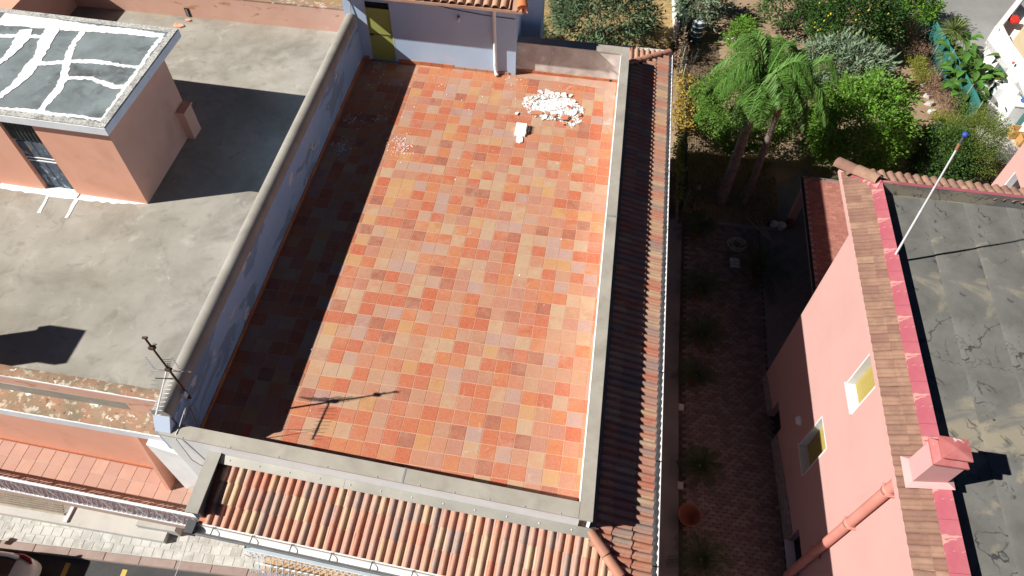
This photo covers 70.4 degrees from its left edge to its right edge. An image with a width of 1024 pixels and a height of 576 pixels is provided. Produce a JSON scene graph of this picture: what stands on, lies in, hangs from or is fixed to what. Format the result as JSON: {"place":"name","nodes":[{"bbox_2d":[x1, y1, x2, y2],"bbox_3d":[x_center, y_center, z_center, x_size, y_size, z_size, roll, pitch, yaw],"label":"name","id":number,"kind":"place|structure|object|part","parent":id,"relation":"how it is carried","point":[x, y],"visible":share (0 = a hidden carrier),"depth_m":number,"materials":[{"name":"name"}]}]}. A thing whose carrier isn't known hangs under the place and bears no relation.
{"place":"outdoors","nodes":[
{"label":"outdoors","id":0,"kind":"place"},
{"bbox_2d":[0,550,217,575],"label":"street asphalt","id":1,"kind":"structure","parent":0,"point":[52,565],"depth_m":18.76,"materials":[{"name":"grey asphalt"}]},
{"bbox_2d":[0,551,41,575],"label":"parked car","id":2,"kind":"object","parent":1,"relation":"on","point":[14,564],"visible":1,"depth_m":17.94,"materials":[{"name":"beige paint"}]},
{"bbox_2d":[60,563,126,575],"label":"parking lines","id":3,"kind":"object","parent":1,"relation":"on","point":[67,566],"visible":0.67,"depth_m":18.73,"materials":[{"name":"yellow paint"}]},
{"bbox_2d":[0,540,280,575],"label":"kerb","id":4,"kind":"structure","parent":1,"relation":"on","point":[125,559],"depth_m":18.79,"materials":[{"name":"stone"}]},
{"bbox_2d":[0,515,265,569],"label":"pavement","id":5,"kind":"structure","parent":0,"point":[201,549],"depth_m":19.03,"materials":[{"name":"grey stone"}]},
{"bbox_2d":[0,0,344,543],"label":"neighbouring house","id":6,"kind":"structure","parent":5,"relation":"on","point":[92,293],"depth_m":16.44,"materials":[{"name":"concrete"}]},
{"bbox_2d":[0,8,200,217],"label":"rooftop shed","id":7,"kind":"structure","parent":6,"relation":"on","point":[101,111],"depth_m":16.57,"materials":[{"name":"orange paint"}]},
{"bbox_2d":[15,138,73,188],"bbox_3d":[-10.747,-2.844,16.800,0.804,1.580,0.042,8,54,5],"label":"door","id":8,"kind":"structure","parent":7,"relation":"in","point":[36,152],"depth_m":16.76,"materials":[{"name":"white paint"}]},
{"bbox_2d":[174,24,183,27],"bbox_3d":[-9.773,-7.695,21.304,0.333,0.036,0.160,8,54,5],"label":"render fragment","id":9,"kind":"object","parent":6,"relation":"on","point":[178,25],"visible":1,"depth_m":21.28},
{"bbox_2d":[312,0,672,76],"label":"dry grass field","id":10,"kind":"structure","parent":0,"point":[669,33],"depth_m":33.97,"materials":[{"name":"plant"}]},
{"bbox_2d":[543,18,550,38],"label":"dark shrub","id":11,"kind":"object","parent":10,"relation":"on","point":[545,32],"visible":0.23,"depth_m":32.78,"materials":[{"name":"green plant"}]},
{"bbox_2d":[545,0,571,10],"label":"dark shrub","id":12,"kind":"object","parent":10,"relation":"on","point":[551,3],"visible":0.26,"depth_m":34.32,"materials":[{"name":"green plant"}]},
{"bbox_2d":[544,0,668,47],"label":"loquat tree","id":13,"kind":"object","parent":10,"relation":"on","point":[644,26],"visible":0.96,"depth_m":30.84,"materials":[{"name":"green plant"}]},
{"bbox_2d":[544,0,672,49],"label":"dry grass stubble","id":14,"kind":"object","parent":10,"relation":"on","point":[622,28],"visible":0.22,"depth_m":33.73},
{"bbox_2d":[672,0,679,45],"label":"boundary wall","id":15,"kind":"structure","parent":10,"relation":"on","point":[676,21],"depth_m":33.33,"materials":[{"name":"white paint"}]},
{"bbox_2d":[659,218,681,575],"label":"concrete strip","id":16,"kind":"object","parent":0,"point":[669,521],"visible":0.18,"depth_m":21.91,"materials":[{"name":"grey concrete"}]},
{"bbox_2d":[669,46,676,218],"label":"ground","id":17,"kind":"structure","parent":0,"point":[672,203],"depth_m":28.23,"materials":[{"name":"soil"}]},
{"bbox_2d":[159,36,672,575],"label":"terrace house","id":18,"kind":"structure","parent":17,"relation":"on","point":[423,378],"depth_m":14.94,"materials":[{"name":"orange tile"}]},
{"bbox_2d":[175,535,188,575],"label":"overhead wire","id":19,"kind":"object","parent":18,"relation":"attached to","point":[183,554],"visible":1,"depth_m":14.35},
{"bbox_2d":[151,13,363,448],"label":"party wall","id":20,"kind":"structure","parent":18,"relation":"on","point":[206,356],"depth_m":15.32,"materials":[{"name":"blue paint"}]},
{"bbox_2d":[142,336,199,427],"bbox_3d":[-5.914,1.884,12.503,0.556,3.037,0.988,8,54,5],"label":"tv aerial","id":21,"kind":"object","parent":20,"relation":"attached to","point":[184,392],"visible":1,"depth_m":12.21,"materials":[{"name":"dark painted metal"},{"name":"galvanised steel"},{"name":"iron"}]},
{"bbox_2d":[175,399,201,465],"bbox_3d":[-5.714,2.607,13.245,0.374,2.226,0.831,8,54,5],"label":"white cable","id":22,"kind":"object","parent":21,"relation":"attached to","point":[184,413],"visible":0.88,"depth_m":12.87,"materials":[{"name":"white plastic"}]},
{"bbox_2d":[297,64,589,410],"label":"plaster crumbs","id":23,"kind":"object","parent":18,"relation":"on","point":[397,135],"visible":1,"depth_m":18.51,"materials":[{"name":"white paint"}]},
{"bbox_2d":[342,0,544,76],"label":"stair hut","id":24,"kind":"object","parent":18,"relation":"on","point":[477,35],"visible":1,"depth_m":19.51,"materials":[{"name":"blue paint"}]},
{"bbox_2d":[364,1,388,8],"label":"doorway","id":25,"kind":"structure","parent":24,"relation":"in","point":[367,3],"depth_m":19.16,"materials":[{"name":"black"}]},
{"bbox_2d":[365,7,395,59],"bbox_3d":[-3.570,-6.920,19.834,0.660,1.580,0.056,8,54,5],"label":"door","id":26,"kind":"structure","parent":24,"relation":"in","point":[378,19],"depth_m":19.79,"materials":[{"name":"yellow wood"}]},
{"bbox_2d":[516,136,522,142],"bbox_3d":[0.195,-3.805,18.626,0.180,0.026,0.250,8,54,5],"label":"plaster slab","id":27,"kind":"object","parent":18,"relation":"on","point":[519,139],"depth_m":18.61,"materials":[{"name":"white paint"}]},
{"bbox_2d":[514,122,530,136],"bbox_3d":[0.277,-4.095,18.777,0.387,0.126,0.400,8,54,5],"label":"plaster block","id":28,"kind":"object","parent":18,"relation":"on","point":[521,129],"depth_m":18.71,"materials":[{"name":"paint"}]},
{"bbox_2d":[515,89,583,127],"bbox_3d":[1.099,-4.846,19.374,1.778,0.183,1.279,16,55,10],"label":"rubble pile","id":29,"kind":"object","parent":18,"relation":"on","point":[558,107],"visible":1,"depth_m":19.35,"materials":[{"name":"white paint"}]},
{"bbox_2d":[531,110,542,114],"bbox_3d":[0.655,-4.626,19.143,0.340,0.016,0.137,0,72,-9],"label":"tile fragment","id":30,"kind":"object","parent":29,"relation":"on","point":[535,112],"visible":1,"depth_m":19.13,"materials":[{"name":"tile"}]},
{"bbox_2d":[560,115,568,119],"bbox_3d":[1.382,-4.477,19.048,0.220,0.017,0.210,-4,50,10],"label":"tile fragment","id":31,"kind":"object","parent":29,"relation":"on","point":[564,117],"visible":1,"depth_m":19.03,"materials":[{"name":"tile"}]},
{"bbox_2d":[763,157,1023,575],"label":"pink house","id":32,"kind":"structure","parent":17,"relation":"on","point":[893,384],"depth_m":15.46,"materials":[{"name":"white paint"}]},
{"bbox_2d":[774,411,780,432],"bbox_3d":[7.954,4.029,21.550,0.010,1.148,0.878,6,54,4],"label":"basement window","id":33,"kind":"structure","parent":32,"relation":"in","point":[777,417],"depth_m":21.76,"materials":[{"name":"black glass"}]},
{"bbox_2d":[784,536,801,568],"bbox_3d":[7.348,6.845,18.719,0.260,0.990,0.990,6,54,4],"label":"basement window","id":34,"kind":"structure","parent":32,"relation":"in","point":[792,548],"depth_m":19.12,"materials":[{"name":"grey glass"}]},
{"bbox_2d":[798,416,826,475],"bbox_3d":[7.632,3.993,18.260,0.249,1.680,0.888,6,54,4],"label":"window","id":35,"kind":"structure","parent":32,"relation":"in","point":[813,445],"depth_m":18.64,"materials":[{"name":"white stone"}]},
{"bbox_2d":[788,176,848,294],"bbox_3d":[12.361,-0.007,24.075,5.627,2.056,7.564,8,54,5],"label":"tiled canopy","id":36,"kind":"object","parent":32,"relation":"attached to","point":[820,200],"visible":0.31,"depth_m":24.45,"materials":[{"name":"red tile"}]},
{"bbox_2d":[844,353,875,414],"bbox_3d":[7.683,2.067,15.777,0.249,1.497,0.816,6,54,4],"label":"window","id":37,"kind":"structure","parent":32,"relation":"in","point":[859,386],"depth_m":16.17,"materials":[{"name":"white stone"}]},
{"bbox_2d":[895,132,968,254],"bbox_3d":[8.282,-1.729,14.491,0.345,3.530,0.136,11,55,7],"label":"flag pole","id":38,"kind":"object","parent":32,"relation":"on","point":[963,135],"visible":1,"depth_m":14.27,"materials":[{"name":"white painted metal"},{"name":"blue plastic"},{"name":"brown copper"}]},
{"bbox_2d":[991,143,1023,188],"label":"pink outbuilding","id":39,"kind":"structure","parent":17,"relation":"on","point":[1011,174],"depth_m":23.11,"materials":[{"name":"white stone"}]},
{"bbox_2d":[1005,172,1020,188],"bbox_3d":[15.934,-2.933,23.136,0.270,1.129,0.983,8,54,5],"label":"window","id":40,"kind":"structure","parent":39,"relation":"in","point":[1013,181],"depth_m":23.18,"materials":[{"name":"white glass"}]},
{"bbox_2d":[675,152,780,231],"bbox_3d":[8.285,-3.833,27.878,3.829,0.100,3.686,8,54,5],"label":"lawn grass","id":41,"kind":"structure","parent":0,"point":[734,199],"depth_m":27.81,"materials":[{"name":"green plant"}]},
{"bbox_2d":[691,185,701,207],"bbox_3d":[6.750,-3.355,26.856,0.300,1.170,0.300,8,54,5],"label":"garden lamp","id":42,"kind":"object","parent":41,"relation":"on","point":[697,187],"visible":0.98,"depth_m":26.42,"materials":[{"name":"paint"}]},
{"bbox_2d":[686,218,777,232],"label":"lawn kerb","id":43,"kind":"structure","parent":41,"relation":"on","point":[742,226],"depth_m":26.71,"materials":[{"name":"grey concrete"}]},
{"bbox_2d":[705,28,815,205],"bbox_3d":[8.056,-5.469,25.098,3.318,6.735,3.400,8,54,5],"label":"queen palm","id":44,"kind":"object","parent":41,"relation":"on","point":[782,74],"visible":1,"depth_m":22.85,"materials":[{"name":"green plant"}]},
{"bbox_2d":[770,220,778,227],"bbox_3d":[9.630,-2.309,26.725,0.300,0.220,0.300,8,54,5],"label":"basin","id":45,"kind":"object","parent":41,"relation":"on","point":[773,224],"visible":1,"depth_m":26.73,"materials":[{"name":"white ceramic"}]},
{"bbox_2d":[777,221,786,230],"bbox_3d":[9.880,-2.247,26.684,0.340,0.220,0.340,8,54,5],"label":"basin","id":46,"kind":"object","parent":41,"relation":"on","point":[781,226],"visible":1,"depth_m":26.69,"materials":[{"name":"white stone"}]},
{"bbox_2d":[728,45,839,204],"bbox_3d":[8.862,-5.467,25.130,3.110,6.700,2.971,8,54,5],"label":"queen palm","id":47,"kind":"object","parent":41,"relation":"on","point":[818,92],"visible":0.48,"depth_m":23.11,"materials":[{"name":"green plant"}]},
{"bbox_2d":[679,221,786,575],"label":"courtyard paving","id":48,"kind":"structure","parent":0,"point":[733,422],"depth_m":21.97,"materials":[{"name":"brick pavers"}]},
{"bbox_2d":[677,481,682,489],"bbox_3d":[4.739,5.555,20.446,0.160,0.100,0.200,8,54,5],"label":"loose stone","id":49,"kind":"object","parent":48,"relation":"on","point":[679,485],"visible":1,"depth_m":20.41,"materials":[{"name":"grey stone"}]},
{"bbox_2d":[678,404,683,410],"bbox_3d":[5.166,3.643,22.186,0.160,0.100,0.200,8,54,5],"label":"loose stone","id":50,"kind":"object","parent":48,"relation":"on","point":[680,407],"visible":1,"depth_m":22.14,"materials":[{"name":"grey stone"}]},
{"bbox_2d":[678,503,701,526],"bbox_3d":[4.761,6.203,19.642,0.640,0.430,0.640,8,54,5],"label":"terracotta pot","id":51,"kind":"object","parent":48,"relation":"on","point":[689,515],"visible":1,"depth_m":19.68,"materials":[{"name":"orange ceramic"}]},
{"bbox_2d":[673,209,717,250],"bbox_3d":[6.598,-2.141,26.171,1.521,0.842,1.671,24,57,16],"label":"potted cycad","id":52,"kind":"object","parent":48,"relation":"on","point":[696,230],"visible":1,"depth_m":26.10,"materials":[{"name":"plant"}]},
{"bbox_2d":[671,352,721,390],"bbox_3d":[5.699,2.661,22.561,1.534,0.872,1.410,-9,54,-7],"label":"potted cycad","id":53,"kind":"object","parent":48,"relation":"on","point":[694,377],"visible":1,"depth_m":22.40,"materials":[{"name":"plant"}]},
{"bbox_2d":[666,530,733,575],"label":"potted cycad","id":54,"kind":"object","parent":48,"relation":"on","point":[700,559],"visible":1,"depth_m":18.57,"materials":[{"name":"plant"}]},
{"bbox_2d":[676,442,724,490],"bbox_3d":[5.285,5.052,20.462,1.394,0.789,1.380,8,54,5],"label":"potted cycad","id":55,"kind":"object","parent":48,"relation":"on","point":[698,467],"visible":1,"depth_m":20.34,"materials":[{"name":"plant"}]},
{"bbox_2d":[674,309,730,357],"bbox_3d":[6.141,1.456,23.470,1.888,0.955,1.760,8,54,5],"label":"potted cycad","id":56,"kind":"object","parent":48,"relation":"on","point":[699,335],"visible":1,"depth_m":23.38,"materials":[{"name":"plant"}]},
{"bbox_2d":[676,263,731,305],"bbox_3d":[6.438,-0.030,24.542,1.873,0.981,1.938,8,54,5],"label":"potted cycad","id":57,"kind":"object","parent":48,"relation":"on","point":[700,290],"visible":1,"depth_m":24.49,"materials":[{"name":"ceramic"}]},
{"bbox_2d":[730,258,739,267],"bbox_3d":[7.915,-0.896,25.780,0.340,0.020,0.420,8,54,5],"label":"pale board","id":58,"kind":"object","parent":48,"relation":"on","point":[734,263],"visible":0.64,"depth_m":25.75,"materials":[{"name":"grey wood"}]},
{"bbox_2d":[724,237,747,251],"bbox_3d":[8.140,-1.579,26.257,0.747,0.071,0.678,-13,55,-10],"label":"garden hose","id":59,"kind":"object","parent":48,"relation":"on","point":[733,239],"visible":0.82,"depth_m":26.27,"materials":[{"name":"rubber"}]},
{"bbox_2d":[721,232,798,306],"bbox_3d":[8.463,-0.687,24.964,2.488,1.125,2.557,8,54,5],"label":"potted cycad","id":60,"kind":"object","parent":48,"relation":"on","point":[756,270],"visible":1,"depth_m":24.97,"materials":[{"name":"plant"}]},
{"bbox_2d":[760,168,821,368],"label":"stone path","id":61,"kind":"structure","parent":0,"point":[783,315],"depth_m":25.50,"materials":[{"name":"grey stone"}]},
{"bbox_2d":[670,0,988,184],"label":"garden soil","id":62,"kind":"structure","parent":0,"point":[790,162],"depth_m":31.06,"materials":[{"name":"brown soil"}]},
{"bbox_2d":[669,120,693,206],"bbox_3d":[6.345,-4.318,27.188,1.085,1.868,4.702,8,54,5],"label":"grape vine","id":63,"kind":"object","parent":62,"relation":"on","point":[680,171],"visible":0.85,"depth_m":26.89,"materials":[{"name":"green plant"}]},
{"bbox_2d":[677,0,688,223],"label":"wire fence","id":64,"kind":"object","parent":62,"relation":"on","point":[682,204],"visible":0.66,"depth_m":28.99,"materials":[{"name":"metal"}]},
{"bbox_2d":[673,0,695,74],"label":"grape vine","id":65,"kind":"object","parent":62,"relation":"on","point":[678,54],"visible":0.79,"depth_m":31.12,"materials":[{"name":"green plant"}]},
{"bbox_2d":[671,51,699,142],"bbox_3d":[6.923,-7.482,29.410,1.504,2.026,5.629,8,54,5],"label":"grape vine","id":66,"kind":"object","parent":62,"relation":"on","point":[681,117],"visible":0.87,"depth_m":28.61,"materials":[{"name":"yellow plant"}]},
{"bbox_2d":[689,17,705,43],"bbox_3d":[8.439,-11.751,33.077,0.624,1.156,0.624,8,54,5],"label":"water drum","id":67,"kind":"object","parent":62,"relation":"on","point":[696,32],"visible":1,"depth_m":32.87,"materials":[{"name":"black plastic"}]},
{"bbox_2d":[669,0,739,31],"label":"loquat tree","id":68,"kind":"object","parent":62,"relation":"on","point":[710,4],"visible":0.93,"depth_m":32.70,"materials":[{"name":"green plant"}]},
{"bbox_2d":[718,36,736,40],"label":"stone kerb","id":69,"kind":"structure","parent":62,"relation":"on","point":[720,37],"depth_m":33.53,"materials":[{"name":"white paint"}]},
{"bbox_2d":[718,14,764,49],"bbox_3d":[10.196,-11.154,32.278,2.189,1.930,1.800,-33,61,-22],"label":"citrus tree","id":70,"kind":"object","parent":62,"relation":"on","point":[745,21],"visible":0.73,"depth_m":32.04,"materials":[{"name":"green plant"}]},
{"bbox_2d":[683,59,806,160],"bbox_3d":[8.890,-6.903,28.189,4.845,3.474,4.599,8,54,5],"label":"citrus tree","id":71,"kind":"object","parent":62,"relation":"on","point":[784,129],"visible":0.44,"depth_m":27.41,"materials":[{"name":"green plant"}]},
{"bbox_2d":[749,0,824,31],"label":"citrus tree","id":72,"kind":"object","parent":62,"relation":"on","point":[803,3],"visible":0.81,"depth_m":32.55,"materials":[{"name":"green plant"}]},
{"bbox_2d":[787,24,902,94],"bbox_3d":[13.761,-9.255,30.355,5.118,2.889,4.102,8,54,5],"label":"loquat tree","id":73,"kind":"object","parent":62,"relation":"on","point":[853,47],"visible":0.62,"depth_m":29.85,"materials":[{"name":"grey plant"}]},
{"bbox_2d":[798,0,913,54],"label":"lemon tree","id":74,"kind":"object","parent":62,"relation":"on","point":[883,19],"visible":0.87,"depth_m":31.03,"materials":[{"name":"green plant"}]},
{"bbox_2d":[794,64,932,178],"bbox_3d":[13.065,-6.142,27.243,4.709,4.194,4.706,8,54,5],"label":"lemon tree","id":75,"kind":"object","parent":62,"relation":"on","point":[894,139],"visible":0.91,"depth_m":26.38,"materials":[{"name":"green plant"}]},
{"bbox_2d":[900,9,931,42],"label":"garden bush","id":76,"kind":"object","parent":62,"relation":"on","point":[911,32],"visible":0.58,"depth_m":32.71,"materials":[{"name":"green plant"}]},
{"bbox_2d":[886,0,947,32],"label":"citrus tree","id":77,"kind":"object","parent":62,"relation":"on","point":[935,8],"visible":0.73,"depth_m":32.44,"materials":[{"name":"green plant"}]},
{"bbox_2d":[894,26,941,58],"bbox_3d":[18.183,-10.731,32.309,1.938,1.617,3.489,34,60,21],"label":"garden bush","id":78,"kind":"object","parent":62,"relation":"on","point":[920,48],"visible":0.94,"depth_m":32.22,"materials":[{"name":"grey plant"}]},
{"bbox_2d":[900,39,941,74],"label":"garden bush","id":79,"kind":"object","parent":62,"relation":"on","point":[919,63],"visible":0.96,"depth_m":31.21,"materials":[{"name":"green plant"}]},
{"bbox_2d":[908,55,940,86],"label":"garden bush","id":80,"kind":"object","parent":62,"relation":"on","point":[917,78],"visible":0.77,"depth_m":30.67,"materials":[{"name":"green plant"}]},
{"bbox_2d":[923,93,932,98],"bbox_3d":[17.905,-8.249,31.250,0.416,0.216,0.308,8,54,5],"label":"edging stone","id":81,"kind":"object","parent":62,"relation":"on","point":[926,96],"visible":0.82,"depth_m":31.18,"materials":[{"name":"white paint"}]},
{"bbox_2d":[924,101,934,106],"bbox_3d":[17.782,-7.845,30.952,0.467,0.218,0.290,8,54,5],"label":"edging stone","id":82,"kind":"object","parent":62,"relation":"on","point":[927,103],"visible":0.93,"depth_m":30.88,"materials":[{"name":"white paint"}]},
{"bbox_2d":[917,59,950,98],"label":"garden bush","id":83,"kind":"object","parent":62,"relation":"on","point":[931,86],"visible":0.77,"depth_m":30.76,"materials":[{"name":"brown plant"}]},
{"bbox_2d":[896,0,982,122],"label":"shade net","id":84,"kind":"object","parent":62,"relation":"on","point":[934,37],"visible":0.49,"depth_m":31.84,"materials":[{"name":"teal fabric"}]},
{"bbox_2d":[924,91,960,127],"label":"garden bush","id":85,"kind":"object","parent":62,"relation":"on","point":[937,116],"visible":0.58,"depth_m":29.23,"materials":[{"name":"green plant"}]},
{"bbox_2d":[902,119,987,182],"bbox_3d":[16.427,-5.033,27.449,3.184,2.671,3.151,31,59,20],"label":"citrus bush","id":86,"kind":"object","parent":62,"relation":"on","point":[937,164],"visible":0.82,"depth_m":26.96,"materials":[{"name":"green plant"}]},
{"bbox_2d":[929,74,966,117],"bbox_3d":[18.070,-7.878,30.239,1.654,1.524,3.813,29,58,19],"label":"garden bush","id":87,"kind":"object","parent":62,"relation":"on","point":[944,100],"visible":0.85,"depth_m":29.90,"materials":[{"name":"brown plant"}]},
{"bbox_2d":[933,15,971,63],"bbox_3d":[19.094,-10.703,31.764,1.579,2.407,1.655,8,54,5],"label":"yucca","id":88,"kind":"object","parent":62,"relation":"on","point":[955,28],"visible":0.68,"depth_m":31.21,"materials":[{"name":"green plant"}]},
{"bbox_2d":[926,31,1004,119],"bbox_3d":[19.554,-9.441,31.186,3.521,1.692,5.628,34,60,21],"label":"bird of paradise","id":89,"kind":"object","parent":62,"relation":"on","point":[976,68],"visible":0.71,"depth_m":30.74,"materials":[{"name":"green plant"}]},
{"bbox_2d":[944,85,990,121],"bbox_3d":[18.959,-7.718,30.210,1.746,1.421,1.758,8,54,5],"label":"green shrub","id":90,"kind":"object","parent":62,"relation":"on","point":[980,93],"visible":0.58,"depth_m":29.91,"materials":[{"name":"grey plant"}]},
{"bbox_2d":[929,99,1021,181],"bbox_3d":[17.140,-5.395,27.382,3.095,3.214,3.112,8,54,5],"label":"feathery shrub","id":91,"kind":"object","parent":62,"relation":"on","point":[984,124],"visible":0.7,"depth_m":26.75,"materials":[{"name":"green plant"}]},
{"bbox_2d":[982,158,1006,183],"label":"orange shrub","id":92,"kind":"object","parent":62,"relation":"on","point":[998,173],"visible":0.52,"depth_m":27.57,"materials":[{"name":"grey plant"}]},
{"bbox_2d":[985,80,1005,103],"bbox_3d":[20.655,-8.298,30.874,0.630,0.850,0.600,8,54,5],"label":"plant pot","id":93,"kind":"object","parent":62,"relation":"on","point":[996,89],"visible":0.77,"depth_m":30.68,"materials":[{"name":"white ceramic"}]},
{"bbox_3d":[20.354,-8.353,30.878,0.020,0.394,0.400,8,54,5],"label":"door","id":94,"kind":"part","parent":93,"relation":"part of","materials":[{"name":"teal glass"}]},
{"bbox_2d":[999,94,1023,124],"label":"outdoor cabinet","id":95,"kind":"object","parent":62,"relation":"on","point":[1012,107],"visible":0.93,"depth_m":29.81,"materials":[{"name":"white"}]},
{"bbox_2d":[922,0,1023,63],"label":"back road","id":96,"kind":"structure","parent":0,"point":[984,17],"depth_m":34.78,"materials":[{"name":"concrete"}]},
{"bbox_2d":[972,46,1018,184],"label":"concrete yard","id":97,"kind":"structure","parent":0,"point":[1012,149],"depth_m":29.46,"materials":[{"name":"grey concrete"}]},
{"bbox_2d":[979,0,1023,131],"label":"white house","id":98,"kind":"structure","parent":97,"relation":"on","point":[1005,40],"depth_m":30.47,"materials":[{"name":"paint"}]},
{"bbox_2d":[1008,15,1019,23],"bbox_3d":[21.596,-11.557,31.241,0.380,0.160,0.480,8,54,5],"label":"red box","id":99,"kind":"object","parent":98,"relation":"on","point":[1013,19],"visible":0.98,"depth_m":31.14,"materials":[{"name":"plastic"}]},
{"bbox_2d":[1015,94,1023,125],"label":"glass door","id":100,"kind":"structure","parent":98,"relation":"in","point":[1021,120],"depth_m":29.79,"materials":[{"name":"glass"}]},
{"bbox_2d":[995,70,1007,83],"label":"potted flowers","id":101,"kind":"object","parent":97,"relation":"on","point":[1000,78],"visible":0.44,"depth_m":30.63,"materials":[{"name":"green plant"}]},
{"bbox_2d":[1008,125,1023,139],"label":"pine crate","id":102,"kind":"object","parent":97,"relation":"on","point":[1016,128],"visible":0.35,"depth_m":29.56,"materials":[{"name":"brown wood"}]},
{"bbox_2d":[1015,133,1023,147],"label":"pine crate","id":103,"kind":"object","parent":97,"relation":"on","point":[1020,139],"visible":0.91,"depth_m":29.30,"materials":[{"name":"brown wood"}]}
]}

